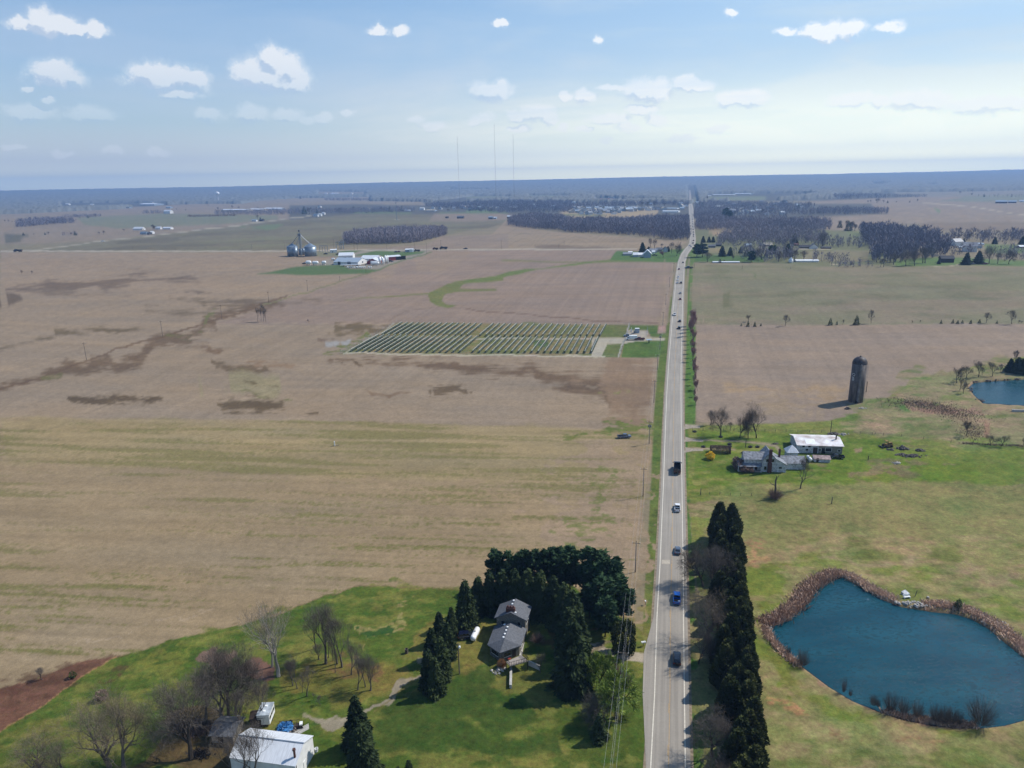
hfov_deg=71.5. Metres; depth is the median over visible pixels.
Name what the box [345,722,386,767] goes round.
spruce tree
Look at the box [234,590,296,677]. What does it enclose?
bare tree
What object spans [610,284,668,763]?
overhead wire
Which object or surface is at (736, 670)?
cedar tree
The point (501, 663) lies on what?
ornamental grass
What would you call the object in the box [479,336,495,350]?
solar row
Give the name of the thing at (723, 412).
bare tree
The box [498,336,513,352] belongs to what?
solar row
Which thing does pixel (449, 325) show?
solar row
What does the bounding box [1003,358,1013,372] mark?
spruce tree
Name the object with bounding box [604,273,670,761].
overhead wire
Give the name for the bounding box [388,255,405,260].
open shed
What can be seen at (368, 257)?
red shed
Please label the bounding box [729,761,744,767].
cedar tree
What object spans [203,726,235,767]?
bare tree
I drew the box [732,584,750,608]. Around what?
cedar tree
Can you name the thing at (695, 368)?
redbud tree
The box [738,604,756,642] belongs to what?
cedar tree
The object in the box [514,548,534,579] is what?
pine tree
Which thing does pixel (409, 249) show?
shed
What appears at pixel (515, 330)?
solar row
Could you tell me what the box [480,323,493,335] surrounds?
solar row
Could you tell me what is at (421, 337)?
solar row
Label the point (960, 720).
waterside shrub
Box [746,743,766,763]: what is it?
cedar tree
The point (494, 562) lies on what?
pine tree
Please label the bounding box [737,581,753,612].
cedar tree
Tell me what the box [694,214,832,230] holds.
woodland
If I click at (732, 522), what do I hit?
cedar tree
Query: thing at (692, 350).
redbud tree
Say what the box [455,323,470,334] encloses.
solar row
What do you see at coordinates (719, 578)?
cedar tree
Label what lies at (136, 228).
building
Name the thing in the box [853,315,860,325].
young conifer
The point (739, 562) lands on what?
cedar tree
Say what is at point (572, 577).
pine tree
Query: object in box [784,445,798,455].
pump house
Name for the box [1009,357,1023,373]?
spruce tree
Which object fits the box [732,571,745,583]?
cedar tree
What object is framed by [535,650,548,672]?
bare tree
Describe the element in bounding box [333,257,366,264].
warehouse
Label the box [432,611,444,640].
spruce tree
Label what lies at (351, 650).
bare tree
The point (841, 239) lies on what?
woodland
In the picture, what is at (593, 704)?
bare tree
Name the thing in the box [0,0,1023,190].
sky
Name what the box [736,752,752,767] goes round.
cedar tree
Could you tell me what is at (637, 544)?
overhead wire
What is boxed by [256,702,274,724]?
camper
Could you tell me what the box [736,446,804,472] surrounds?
farmhouse
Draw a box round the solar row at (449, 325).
[436,322,453,334]
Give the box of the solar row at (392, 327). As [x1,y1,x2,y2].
[381,322,402,333]
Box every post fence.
[692,429,886,434]
[875,432,1019,445]
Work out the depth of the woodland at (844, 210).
2061.66 m
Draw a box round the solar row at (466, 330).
[461,323,476,334]
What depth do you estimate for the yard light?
166.75 m
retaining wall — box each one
[509,667,511,687]
[528,660,539,670]
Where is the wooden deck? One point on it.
(520, 659)
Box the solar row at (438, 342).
[427,335,448,350]
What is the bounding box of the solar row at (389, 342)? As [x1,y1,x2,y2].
[376,335,401,349]
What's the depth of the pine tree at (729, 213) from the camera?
1808.96 m
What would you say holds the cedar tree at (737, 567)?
on the ground at (184, 489)
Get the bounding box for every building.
[133,227,145,229]
[139,203,163,204]
[163,210,172,213]
[220,209,252,211]
[643,249,651,257]
[649,248,657,252]
[662,210,679,211]
[712,261,739,262]
[794,259,818,261]
[798,245,809,247]
[809,243,817,248]
[821,246,831,248]
[938,256,954,262]
[995,200,1007,202]
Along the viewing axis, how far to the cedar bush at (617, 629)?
171.85 m
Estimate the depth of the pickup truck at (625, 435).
317.40 m
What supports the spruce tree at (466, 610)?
on the ground at (184, 489)
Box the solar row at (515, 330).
[511,323,522,334]
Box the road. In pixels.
[643,190,695,767]
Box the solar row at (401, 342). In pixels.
[388,335,413,349]
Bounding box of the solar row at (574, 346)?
[571,336,580,351]
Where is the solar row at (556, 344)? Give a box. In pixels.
[551,336,561,351]
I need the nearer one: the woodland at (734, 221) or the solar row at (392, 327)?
the solar row at (392, 327)
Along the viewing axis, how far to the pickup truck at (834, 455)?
289.96 m
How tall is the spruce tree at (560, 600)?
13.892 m
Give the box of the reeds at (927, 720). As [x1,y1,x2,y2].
[879,706,982,728]
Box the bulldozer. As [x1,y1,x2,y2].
[878,440,892,448]
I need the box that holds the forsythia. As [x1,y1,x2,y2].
[705,451,714,459]
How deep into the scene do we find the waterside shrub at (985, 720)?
148.55 m
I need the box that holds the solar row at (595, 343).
[591,336,598,351]
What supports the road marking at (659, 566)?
on the road
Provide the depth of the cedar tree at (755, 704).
142.38 m
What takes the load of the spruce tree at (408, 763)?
on the ground at (184, 489)
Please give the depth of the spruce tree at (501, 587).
189.18 m
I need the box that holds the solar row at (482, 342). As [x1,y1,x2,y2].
[472,336,489,350]
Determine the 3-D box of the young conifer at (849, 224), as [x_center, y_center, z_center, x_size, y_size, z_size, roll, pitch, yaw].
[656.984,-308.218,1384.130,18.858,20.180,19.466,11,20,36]
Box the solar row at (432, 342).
[421,335,442,350]
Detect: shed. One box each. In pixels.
[208,716,245,742]
[230,728,313,767]
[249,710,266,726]
[361,255,381,260]
[366,257,381,263]
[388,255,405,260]
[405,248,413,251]
[812,455,830,462]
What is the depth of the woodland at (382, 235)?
1282.17 m
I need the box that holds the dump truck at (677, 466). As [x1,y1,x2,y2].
[673,461,681,472]
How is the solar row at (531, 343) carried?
on the ground at (184, 489)
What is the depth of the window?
172.32 m
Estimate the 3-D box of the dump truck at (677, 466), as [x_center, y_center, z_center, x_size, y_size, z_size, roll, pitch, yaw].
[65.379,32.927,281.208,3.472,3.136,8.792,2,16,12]
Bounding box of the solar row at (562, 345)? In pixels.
[558,336,567,351]
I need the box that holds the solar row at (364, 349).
[363,334,390,351]
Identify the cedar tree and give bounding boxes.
[706,570,726,608]
[707,501,725,534]
[707,521,725,549]
[707,643,737,690]
[708,513,727,537]
[708,623,733,664]
[710,529,725,550]
[710,532,725,559]
[710,538,729,574]
[710,589,734,624]
[714,637,736,671]
[714,674,735,719]
[714,726,749,767]
[715,679,746,733]
[716,596,739,630]
[717,577,736,603]
[720,611,740,640]
[724,661,744,685]
[725,502,743,534]
[726,517,736,533]
[726,526,737,544]
[726,545,746,574]
[727,714,753,751]
[728,558,747,582]
[729,534,747,563]
[729,562,747,588]
[729,679,757,721]
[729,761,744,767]
[732,524,745,551]
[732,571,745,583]
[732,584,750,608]
[733,615,753,642]
[733,629,743,649]
[735,630,759,665]
[735,653,762,697]
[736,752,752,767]
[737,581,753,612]
[737,596,748,610]
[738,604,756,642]
[738,644,760,678]
[738,669,759,699]
[740,695,769,745]
[743,707,764,744]
[746,728,770,765]
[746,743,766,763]
[752,758,768,767]
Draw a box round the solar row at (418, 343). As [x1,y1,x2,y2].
[408,335,430,350]
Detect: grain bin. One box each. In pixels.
[287,243,297,256]
[292,247,297,256]
[304,243,316,256]
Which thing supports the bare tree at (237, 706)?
on the ground at (184, 489)
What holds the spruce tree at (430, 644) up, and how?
on the ground at (184, 489)
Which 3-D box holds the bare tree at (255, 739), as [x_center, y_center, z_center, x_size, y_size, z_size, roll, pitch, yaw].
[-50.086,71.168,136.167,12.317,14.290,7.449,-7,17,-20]
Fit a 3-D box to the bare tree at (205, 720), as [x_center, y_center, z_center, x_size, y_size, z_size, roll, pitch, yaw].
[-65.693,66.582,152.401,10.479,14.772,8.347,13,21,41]
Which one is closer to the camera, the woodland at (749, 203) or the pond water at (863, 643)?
the pond water at (863, 643)
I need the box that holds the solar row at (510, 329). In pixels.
[505,323,516,335]
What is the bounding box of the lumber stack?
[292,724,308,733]
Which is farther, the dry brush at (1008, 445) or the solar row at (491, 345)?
the solar row at (491, 345)
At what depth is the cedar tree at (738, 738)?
133.68 m
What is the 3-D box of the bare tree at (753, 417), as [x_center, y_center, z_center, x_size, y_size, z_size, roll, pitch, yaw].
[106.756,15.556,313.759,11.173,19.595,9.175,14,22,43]
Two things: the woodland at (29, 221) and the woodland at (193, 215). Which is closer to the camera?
the woodland at (29, 221)
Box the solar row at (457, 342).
[447,335,465,352]
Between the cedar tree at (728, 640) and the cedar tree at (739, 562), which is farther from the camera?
the cedar tree at (739, 562)
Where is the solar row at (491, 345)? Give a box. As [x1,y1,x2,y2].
[485,336,501,352]
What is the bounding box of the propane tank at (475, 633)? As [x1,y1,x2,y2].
[470,627,479,640]
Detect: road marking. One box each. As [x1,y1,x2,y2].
[650,193,690,767]
[668,298,678,767]
[668,312,677,712]
[681,192,694,767]
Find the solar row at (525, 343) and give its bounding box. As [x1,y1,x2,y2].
[518,336,531,351]
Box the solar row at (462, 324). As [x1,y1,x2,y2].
[449,323,464,335]
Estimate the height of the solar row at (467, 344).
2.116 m
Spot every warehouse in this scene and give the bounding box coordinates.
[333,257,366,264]
[338,252,354,257]
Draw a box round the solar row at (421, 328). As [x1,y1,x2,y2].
[412,322,430,334]
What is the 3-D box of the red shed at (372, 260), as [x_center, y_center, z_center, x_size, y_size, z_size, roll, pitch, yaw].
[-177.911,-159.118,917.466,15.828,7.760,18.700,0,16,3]
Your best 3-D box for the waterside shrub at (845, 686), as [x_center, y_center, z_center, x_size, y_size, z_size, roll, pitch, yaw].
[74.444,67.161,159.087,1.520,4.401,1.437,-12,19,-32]
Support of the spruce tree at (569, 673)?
on the ground at (184, 489)
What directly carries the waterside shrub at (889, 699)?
on the ground at (184, 489)
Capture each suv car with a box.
[457,630,472,640]
[673,651,680,665]
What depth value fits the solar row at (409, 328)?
535.60 m
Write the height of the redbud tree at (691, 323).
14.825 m
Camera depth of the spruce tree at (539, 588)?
187.27 m
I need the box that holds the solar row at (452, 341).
[440,335,459,350]
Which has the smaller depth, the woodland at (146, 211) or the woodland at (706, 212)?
the woodland at (706, 212)
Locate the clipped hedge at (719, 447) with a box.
[710,445,730,453]
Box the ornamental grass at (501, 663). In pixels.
[496,658,506,668]
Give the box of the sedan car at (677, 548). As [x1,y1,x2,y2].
[674,546,680,554]
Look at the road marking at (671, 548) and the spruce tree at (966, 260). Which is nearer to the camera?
the road marking at (671, 548)
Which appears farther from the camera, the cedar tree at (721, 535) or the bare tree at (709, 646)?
the cedar tree at (721, 535)
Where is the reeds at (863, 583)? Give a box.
[829,567,899,602]
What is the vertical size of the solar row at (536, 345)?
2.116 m
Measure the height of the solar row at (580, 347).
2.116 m
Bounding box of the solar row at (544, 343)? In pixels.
[538,336,549,351]
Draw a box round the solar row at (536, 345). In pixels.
[531,336,543,351]
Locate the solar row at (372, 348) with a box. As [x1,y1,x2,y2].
[369,334,396,349]
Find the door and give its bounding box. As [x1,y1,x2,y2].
[512,649,515,657]
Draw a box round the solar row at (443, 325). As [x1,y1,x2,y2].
[430,322,447,334]
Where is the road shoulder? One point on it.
(690, 691)
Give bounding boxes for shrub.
[68,670,76,678]
[93,689,107,700]
[529,631,544,643]
[612,663,625,675]
[731,456,743,468]
[739,465,750,471]
[742,467,754,472]
[765,487,784,499]
[797,647,811,665]
[842,679,847,691]
[867,693,879,705]
[881,689,901,710]
[897,697,912,713]
[910,698,927,717]
[926,704,946,721]
[937,704,953,722]
[945,707,960,723]
[952,711,965,725]
[964,692,1001,728]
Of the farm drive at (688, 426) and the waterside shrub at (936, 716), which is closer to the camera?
the waterside shrub at (936, 716)
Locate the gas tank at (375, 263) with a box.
[371,261,378,265]
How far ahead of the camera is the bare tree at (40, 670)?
168.43 m
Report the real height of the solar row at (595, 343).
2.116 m
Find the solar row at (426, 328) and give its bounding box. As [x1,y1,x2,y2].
[418,322,435,334]
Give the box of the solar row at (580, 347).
[578,336,586,351]
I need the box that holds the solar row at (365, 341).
[351,334,378,349]
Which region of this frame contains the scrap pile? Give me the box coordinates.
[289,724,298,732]
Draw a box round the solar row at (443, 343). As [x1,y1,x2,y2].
[434,335,453,352]
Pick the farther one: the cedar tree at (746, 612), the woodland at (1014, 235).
the woodland at (1014, 235)
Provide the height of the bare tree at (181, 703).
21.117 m
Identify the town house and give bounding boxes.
[949,238,963,245]
[962,242,978,251]
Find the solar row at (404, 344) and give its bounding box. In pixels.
[395,335,419,350]
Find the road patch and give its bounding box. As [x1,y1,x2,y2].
[662,560,669,563]
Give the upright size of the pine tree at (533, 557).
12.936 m
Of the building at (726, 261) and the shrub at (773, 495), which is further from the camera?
the building at (726, 261)
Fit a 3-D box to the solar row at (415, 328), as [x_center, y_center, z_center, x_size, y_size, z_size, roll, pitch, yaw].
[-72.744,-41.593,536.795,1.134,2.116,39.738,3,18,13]
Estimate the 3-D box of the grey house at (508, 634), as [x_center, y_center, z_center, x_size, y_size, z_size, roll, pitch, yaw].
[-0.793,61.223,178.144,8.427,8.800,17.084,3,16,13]
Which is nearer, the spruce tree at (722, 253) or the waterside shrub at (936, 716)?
the waterside shrub at (936, 716)
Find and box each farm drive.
[684,424,699,429]
[684,437,702,441]
[684,447,702,452]
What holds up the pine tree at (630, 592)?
on the ground at (184, 489)
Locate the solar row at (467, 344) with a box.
[459,335,477,350]
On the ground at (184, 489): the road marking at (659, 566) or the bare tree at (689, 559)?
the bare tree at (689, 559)
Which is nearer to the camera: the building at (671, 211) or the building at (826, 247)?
the building at (826, 247)
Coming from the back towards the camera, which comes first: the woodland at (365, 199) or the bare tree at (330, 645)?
the woodland at (365, 199)
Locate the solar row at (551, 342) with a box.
[545,336,555,352]
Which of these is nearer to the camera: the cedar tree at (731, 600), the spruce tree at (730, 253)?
the cedar tree at (731, 600)
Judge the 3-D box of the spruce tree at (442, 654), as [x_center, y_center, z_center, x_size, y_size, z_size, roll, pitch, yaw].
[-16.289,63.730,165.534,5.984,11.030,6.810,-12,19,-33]
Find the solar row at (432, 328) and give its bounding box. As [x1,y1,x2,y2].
[424,322,441,334]
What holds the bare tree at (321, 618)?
on the ground at (184, 489)
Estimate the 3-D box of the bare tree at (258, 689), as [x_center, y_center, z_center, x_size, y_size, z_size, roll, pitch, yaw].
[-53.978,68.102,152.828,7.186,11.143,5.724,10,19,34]
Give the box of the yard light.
[458,644,460,673]
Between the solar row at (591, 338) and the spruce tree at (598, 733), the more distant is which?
the solar row at (591, 338)
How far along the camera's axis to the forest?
6235.94 m
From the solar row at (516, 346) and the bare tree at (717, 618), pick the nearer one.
the bare tree at (717, 618)
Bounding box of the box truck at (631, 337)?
[626,335,636,339]
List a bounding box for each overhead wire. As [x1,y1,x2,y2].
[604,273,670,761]
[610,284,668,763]
[612,323,662,761]
[613,283,669,760]
[616,301,666,765]
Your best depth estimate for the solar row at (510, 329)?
526.84 m
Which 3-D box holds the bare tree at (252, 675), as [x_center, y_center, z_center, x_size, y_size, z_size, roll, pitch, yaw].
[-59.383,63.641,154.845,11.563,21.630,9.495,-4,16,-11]
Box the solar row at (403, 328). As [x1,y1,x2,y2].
[393,322,413,334]
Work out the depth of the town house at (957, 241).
1000.96 m
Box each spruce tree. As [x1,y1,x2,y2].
[340,694,373,755]
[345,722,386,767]
[404,760,412,767]
[417,649,432,697]
[421,627,437,661]
[426,656,447,703]
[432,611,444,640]
[433,636,453,683]
[442,622,457,661]
[445,606,459,637]
[455,579,480,630]
[470,575,488,618]
[478,572,497,619]
[488,569,509,615]
[504,568,522,599]
[519,568,536,619]
[528,570,547,625]
[537,575,559,626]
[544,582,570,633]
[544,617,596,702]
[553,589,584,644]
[553,606,575,659]
[574,611,593,661]
[588,713,610,746]
[638,242,645,252]
[718,246,726,256]
[726,247,733,255]
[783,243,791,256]
[960,252,970,264]
[971,251,984,263]
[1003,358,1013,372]
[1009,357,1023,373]
[1016,358,1023,374]
[1017,236,1023,244]
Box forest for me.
[0,169,1023,213]
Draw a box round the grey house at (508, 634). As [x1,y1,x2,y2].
[487,599,531,660]
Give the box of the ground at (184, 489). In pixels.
[0,183,1023,767]
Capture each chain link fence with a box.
[340,350,615,356]
[414,319,617,324]
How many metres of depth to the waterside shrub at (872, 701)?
155.31 m
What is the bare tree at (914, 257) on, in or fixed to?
on the ground at (184, 489)
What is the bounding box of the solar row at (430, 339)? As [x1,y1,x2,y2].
[414,335,436,350]
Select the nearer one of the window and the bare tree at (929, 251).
the window
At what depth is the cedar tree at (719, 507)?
223.34 m
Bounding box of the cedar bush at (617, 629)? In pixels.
[610,618,635,655]
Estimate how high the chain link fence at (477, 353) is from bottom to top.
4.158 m
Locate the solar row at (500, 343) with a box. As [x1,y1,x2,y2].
[492,336,507,350]
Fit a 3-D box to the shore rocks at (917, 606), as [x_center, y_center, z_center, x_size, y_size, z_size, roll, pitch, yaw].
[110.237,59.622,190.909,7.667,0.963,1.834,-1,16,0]
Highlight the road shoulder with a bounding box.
[643,190,695,767]
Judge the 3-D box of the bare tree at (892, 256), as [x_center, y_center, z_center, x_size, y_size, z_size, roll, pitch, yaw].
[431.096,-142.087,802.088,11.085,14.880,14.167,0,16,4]
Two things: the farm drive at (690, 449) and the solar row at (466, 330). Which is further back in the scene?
the solar row at (466, 330)
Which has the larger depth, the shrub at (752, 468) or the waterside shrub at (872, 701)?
the shrub at (752, 468)
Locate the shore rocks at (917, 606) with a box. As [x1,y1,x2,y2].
[909,603,933,607]
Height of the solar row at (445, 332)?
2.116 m
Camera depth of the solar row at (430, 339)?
493.51 m
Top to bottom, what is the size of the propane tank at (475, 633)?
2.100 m
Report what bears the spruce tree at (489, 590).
on the ground at (184, 489)
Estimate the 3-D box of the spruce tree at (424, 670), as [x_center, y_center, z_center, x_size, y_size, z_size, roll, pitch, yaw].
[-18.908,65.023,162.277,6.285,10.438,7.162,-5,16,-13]
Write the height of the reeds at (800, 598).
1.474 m
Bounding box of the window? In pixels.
[504,651,510,657]
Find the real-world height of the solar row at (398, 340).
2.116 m
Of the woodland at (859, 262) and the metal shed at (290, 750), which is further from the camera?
the woodland at (859, 262)
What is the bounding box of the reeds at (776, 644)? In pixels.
[758,624,802,666]
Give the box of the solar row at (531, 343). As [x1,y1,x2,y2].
[525,336,537,350]
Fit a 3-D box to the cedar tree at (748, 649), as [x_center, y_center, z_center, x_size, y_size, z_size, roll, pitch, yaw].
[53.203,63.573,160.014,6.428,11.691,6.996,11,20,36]
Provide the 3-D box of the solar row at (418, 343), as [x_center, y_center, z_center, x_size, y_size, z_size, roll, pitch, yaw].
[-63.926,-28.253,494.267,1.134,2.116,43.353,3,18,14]
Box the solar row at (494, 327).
[486,323,499,334]
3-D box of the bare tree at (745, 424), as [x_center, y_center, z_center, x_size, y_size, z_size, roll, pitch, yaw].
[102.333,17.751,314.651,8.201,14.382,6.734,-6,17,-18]
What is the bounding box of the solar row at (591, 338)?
[585,336,592,352]
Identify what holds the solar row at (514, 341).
on the ground at (184, 489)
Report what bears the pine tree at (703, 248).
on the ground at (184, 489)
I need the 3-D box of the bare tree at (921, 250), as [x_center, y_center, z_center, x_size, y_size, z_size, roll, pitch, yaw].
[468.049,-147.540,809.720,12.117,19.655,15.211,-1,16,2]
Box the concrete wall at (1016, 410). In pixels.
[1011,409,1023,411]
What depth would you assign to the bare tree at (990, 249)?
792.74 m
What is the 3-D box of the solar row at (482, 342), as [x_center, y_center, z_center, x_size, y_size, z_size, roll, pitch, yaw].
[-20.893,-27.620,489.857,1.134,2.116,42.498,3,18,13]
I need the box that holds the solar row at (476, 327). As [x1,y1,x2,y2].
[467,323,482,334]
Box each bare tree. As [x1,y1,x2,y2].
[1,720,65,767]
[35,667,43,679]
[35,733,72,767]
[48,684,142,767]
[87,678,158,767]
[136,662,225,760]
[167,715,213,741]
[185,662,248,716]
[186,667,225,723]
[193,638,263,715]
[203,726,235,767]
[213,636,266,710]
[220,689,254,729]
[220,718,277,767]
[222,688,245,725]
[222,716,260,767]
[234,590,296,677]
[234,602,289,666]
[247,677,275,710]
[281,658,293,685]
[284,655,297,688]
[292,665,316,696]
[299,600,336,664]
[301,614,319,648]
[309,644,322,659]
[321,616,340,663]
[322,614,356,667]
[326,636,334,657]
[330,648,337,672]
[341,637,364,674]
[349,647,369,689]
[357,653,367,686]
[359,650,384,690]
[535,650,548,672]
[578,689,619,730]
[674,242,682,255]
[675,536,719,587]
[682,585,737,638]
[684,701,734,759]
[690,622,716,669]
[693,541,741,580]
[696,748,730,767]
[708,406,731,435]
[733,412,750,437]
[742,400,766,437]
[752,245,767,259]
[790,250,798,261]
[793,455,814,488]
[799,250,807,258]
[817,233,828,245]
[889,253,898,264]
[897,249,913,265]
[909,247,920,265]
[919,247,925,262]
[919,247,934,262]
[953,368,964,382]
[957,367,968,380]
[962,365,972,377]
[962,419,971,435]
[973,361,985,376]
[982,244,995,263]
[986,434,1000,445]
[988,362,999,375]
[1004,250,1017,263]
[1005,310,1016,323]
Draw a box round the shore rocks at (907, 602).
[894,600,921,605]
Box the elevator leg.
[292,230,308,255]
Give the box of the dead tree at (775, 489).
[769,476,778,497]
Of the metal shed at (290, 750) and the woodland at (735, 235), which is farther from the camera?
the woodland at (735, 235)
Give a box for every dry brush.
[185,745,215,761]
[880,397,1005,423]
[948,418,992,440]
[959,442,1021,446]
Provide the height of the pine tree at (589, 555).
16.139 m
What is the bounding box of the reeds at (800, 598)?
[754,566,843,629]
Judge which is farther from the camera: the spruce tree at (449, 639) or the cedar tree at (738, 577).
the cedar tree at (738, 577)
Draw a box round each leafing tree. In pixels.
[583,650,617,687]
[595,665,644,718]
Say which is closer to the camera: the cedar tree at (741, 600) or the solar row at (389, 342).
the cedar tree at (741, 600)
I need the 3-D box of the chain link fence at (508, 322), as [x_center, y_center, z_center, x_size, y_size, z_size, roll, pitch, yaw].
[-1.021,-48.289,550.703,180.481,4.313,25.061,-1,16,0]
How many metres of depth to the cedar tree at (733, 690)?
146.14 m
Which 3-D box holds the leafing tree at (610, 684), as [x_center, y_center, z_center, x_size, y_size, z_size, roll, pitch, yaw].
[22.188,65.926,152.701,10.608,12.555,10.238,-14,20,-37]
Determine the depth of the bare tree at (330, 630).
169.12 m
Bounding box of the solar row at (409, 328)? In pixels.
[399,322,418,334]
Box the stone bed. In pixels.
[490,667,505,674]
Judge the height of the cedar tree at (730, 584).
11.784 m
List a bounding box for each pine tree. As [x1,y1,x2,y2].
[484,548,504,581]
[500,550,519,580]
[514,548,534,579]
[522,548,546,580]
[534,546,559,585]
[544,545,571,585]
[558,544,580,589]
[573,545,611,587]
[578,581,594,618]
[583,573,620,613]
[590,594,619,636]
[591,554,627,583]
[598,571,629,611]
[616,585,636,619]
[692,243,702,256]
[700,243,708,256]
[721,208,730,215]
[726,210,733,217]
[746,251,756,259]
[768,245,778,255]
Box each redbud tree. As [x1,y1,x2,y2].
[688,316,693,335]
[691,347,696,361]
[692,364,699,373]
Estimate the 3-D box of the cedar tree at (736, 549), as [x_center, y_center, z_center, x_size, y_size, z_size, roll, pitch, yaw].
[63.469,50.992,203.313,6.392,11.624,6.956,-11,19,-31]
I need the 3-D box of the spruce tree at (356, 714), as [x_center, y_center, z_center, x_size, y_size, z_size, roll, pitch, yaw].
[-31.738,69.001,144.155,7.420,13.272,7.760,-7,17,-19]
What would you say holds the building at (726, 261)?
on the ground at (184, 489)
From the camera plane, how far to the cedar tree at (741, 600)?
176.71 m
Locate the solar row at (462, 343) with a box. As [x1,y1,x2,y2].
[453,335,471,350]
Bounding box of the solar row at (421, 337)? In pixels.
[401,335,425,351]
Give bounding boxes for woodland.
[14,215,76,226]
[61,213,100,217]
[142,210,162,213]
[187,214,234,216]
[214,206,414,214]
[325,197,426,201]
[342,224,447,243]
[425,198,571,212]
[506,211,691,239]
[534,199,689,210]
[693,209,726,220]
[694,199,814,216]
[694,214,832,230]
[715,223,828,245]
[732,238,798,261]
[801,205,888,214]
[812,249,849,261]
[823,234,863,247]
[830,257,873,266]
[832,192,890,199]
[858,220,953,262]
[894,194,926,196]
[949,226,1023,241]
[949,241,1023,259]
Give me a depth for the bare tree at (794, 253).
843.42 m
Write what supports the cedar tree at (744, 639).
on the ground at (184, 489)
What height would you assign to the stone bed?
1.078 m
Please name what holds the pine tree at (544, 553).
on the ground at (184, 489)
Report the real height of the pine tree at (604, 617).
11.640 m
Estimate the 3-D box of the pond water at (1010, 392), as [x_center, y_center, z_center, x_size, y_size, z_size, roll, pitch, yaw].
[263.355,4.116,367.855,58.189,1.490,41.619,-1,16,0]
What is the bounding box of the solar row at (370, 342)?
[357,334,384,349]
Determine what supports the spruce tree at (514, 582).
on the ground at (184, 489)
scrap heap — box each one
[894,445,910,449]
[900,454,926,457]
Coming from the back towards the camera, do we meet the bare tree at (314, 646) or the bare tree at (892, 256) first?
the bare tree at (892, 256)
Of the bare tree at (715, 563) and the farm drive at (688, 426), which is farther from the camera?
the farm drive at (688, 426)
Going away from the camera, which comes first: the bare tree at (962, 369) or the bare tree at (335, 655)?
the bare tree at (335, 655)
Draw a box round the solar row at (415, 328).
[405,322,424,334]
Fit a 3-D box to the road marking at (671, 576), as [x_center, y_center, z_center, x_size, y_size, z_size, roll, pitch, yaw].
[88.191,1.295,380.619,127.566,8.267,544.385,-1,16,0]
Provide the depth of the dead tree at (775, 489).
254.75 m
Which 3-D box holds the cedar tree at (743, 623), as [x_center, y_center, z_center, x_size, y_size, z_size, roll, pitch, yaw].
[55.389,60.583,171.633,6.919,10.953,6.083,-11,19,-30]
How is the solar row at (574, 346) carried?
on the ground at (184, 489)
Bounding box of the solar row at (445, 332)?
[443,322,458,334]
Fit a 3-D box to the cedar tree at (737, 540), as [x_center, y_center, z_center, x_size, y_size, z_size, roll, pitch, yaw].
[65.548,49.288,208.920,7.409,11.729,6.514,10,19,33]
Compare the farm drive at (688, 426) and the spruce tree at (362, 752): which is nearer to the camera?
the spruce tree at (362, 752)
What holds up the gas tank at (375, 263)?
on the ground at (184, 489)
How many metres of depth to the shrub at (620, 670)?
165.66 m
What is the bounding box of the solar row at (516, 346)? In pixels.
[511,336,525,352]
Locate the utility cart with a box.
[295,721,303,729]
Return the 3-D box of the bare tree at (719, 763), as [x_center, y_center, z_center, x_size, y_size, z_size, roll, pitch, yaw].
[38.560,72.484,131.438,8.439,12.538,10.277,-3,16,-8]
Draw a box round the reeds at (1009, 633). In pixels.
[920,598,1023,654]
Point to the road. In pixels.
(669, 691)
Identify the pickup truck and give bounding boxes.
[617,433,631,438]
[673,591,680,603]
[674,503,679,511]
[830,453,844,458]
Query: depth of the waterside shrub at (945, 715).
149.78 m
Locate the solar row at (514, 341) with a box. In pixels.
[505,336,519,350]
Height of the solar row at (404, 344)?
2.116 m
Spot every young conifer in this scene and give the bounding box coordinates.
[844,220,852,230]
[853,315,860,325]
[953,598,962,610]
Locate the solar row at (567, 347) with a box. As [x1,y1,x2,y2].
[564,336,574,352]
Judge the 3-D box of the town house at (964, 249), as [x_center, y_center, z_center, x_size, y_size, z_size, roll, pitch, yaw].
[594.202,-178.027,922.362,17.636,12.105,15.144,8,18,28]
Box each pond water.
[772,576,1023,727]
[969,380,1023,404]
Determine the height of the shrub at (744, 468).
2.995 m
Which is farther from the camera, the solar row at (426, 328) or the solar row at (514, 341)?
the solar row at (426, 328)
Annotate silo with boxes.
[848,356,868,403]
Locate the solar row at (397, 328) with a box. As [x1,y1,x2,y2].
[387,322,407,334]
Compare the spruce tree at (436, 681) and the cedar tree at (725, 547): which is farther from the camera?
the cedar tree at (725, 547)
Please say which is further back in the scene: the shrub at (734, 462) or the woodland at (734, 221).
the woodland at (734, 221)
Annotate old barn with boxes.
[790,434,843,453]
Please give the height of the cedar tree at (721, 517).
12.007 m
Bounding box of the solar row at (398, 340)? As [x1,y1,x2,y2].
[382,335,407,351]
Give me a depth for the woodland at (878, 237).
925.35 m
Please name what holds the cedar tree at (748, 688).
on the ground at (184, 489)
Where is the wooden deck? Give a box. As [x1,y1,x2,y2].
[506,651,527,669]
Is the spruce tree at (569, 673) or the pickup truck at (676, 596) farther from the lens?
the pickup truck at (676, 596)
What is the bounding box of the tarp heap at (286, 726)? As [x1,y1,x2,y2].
[276,721,293,731]

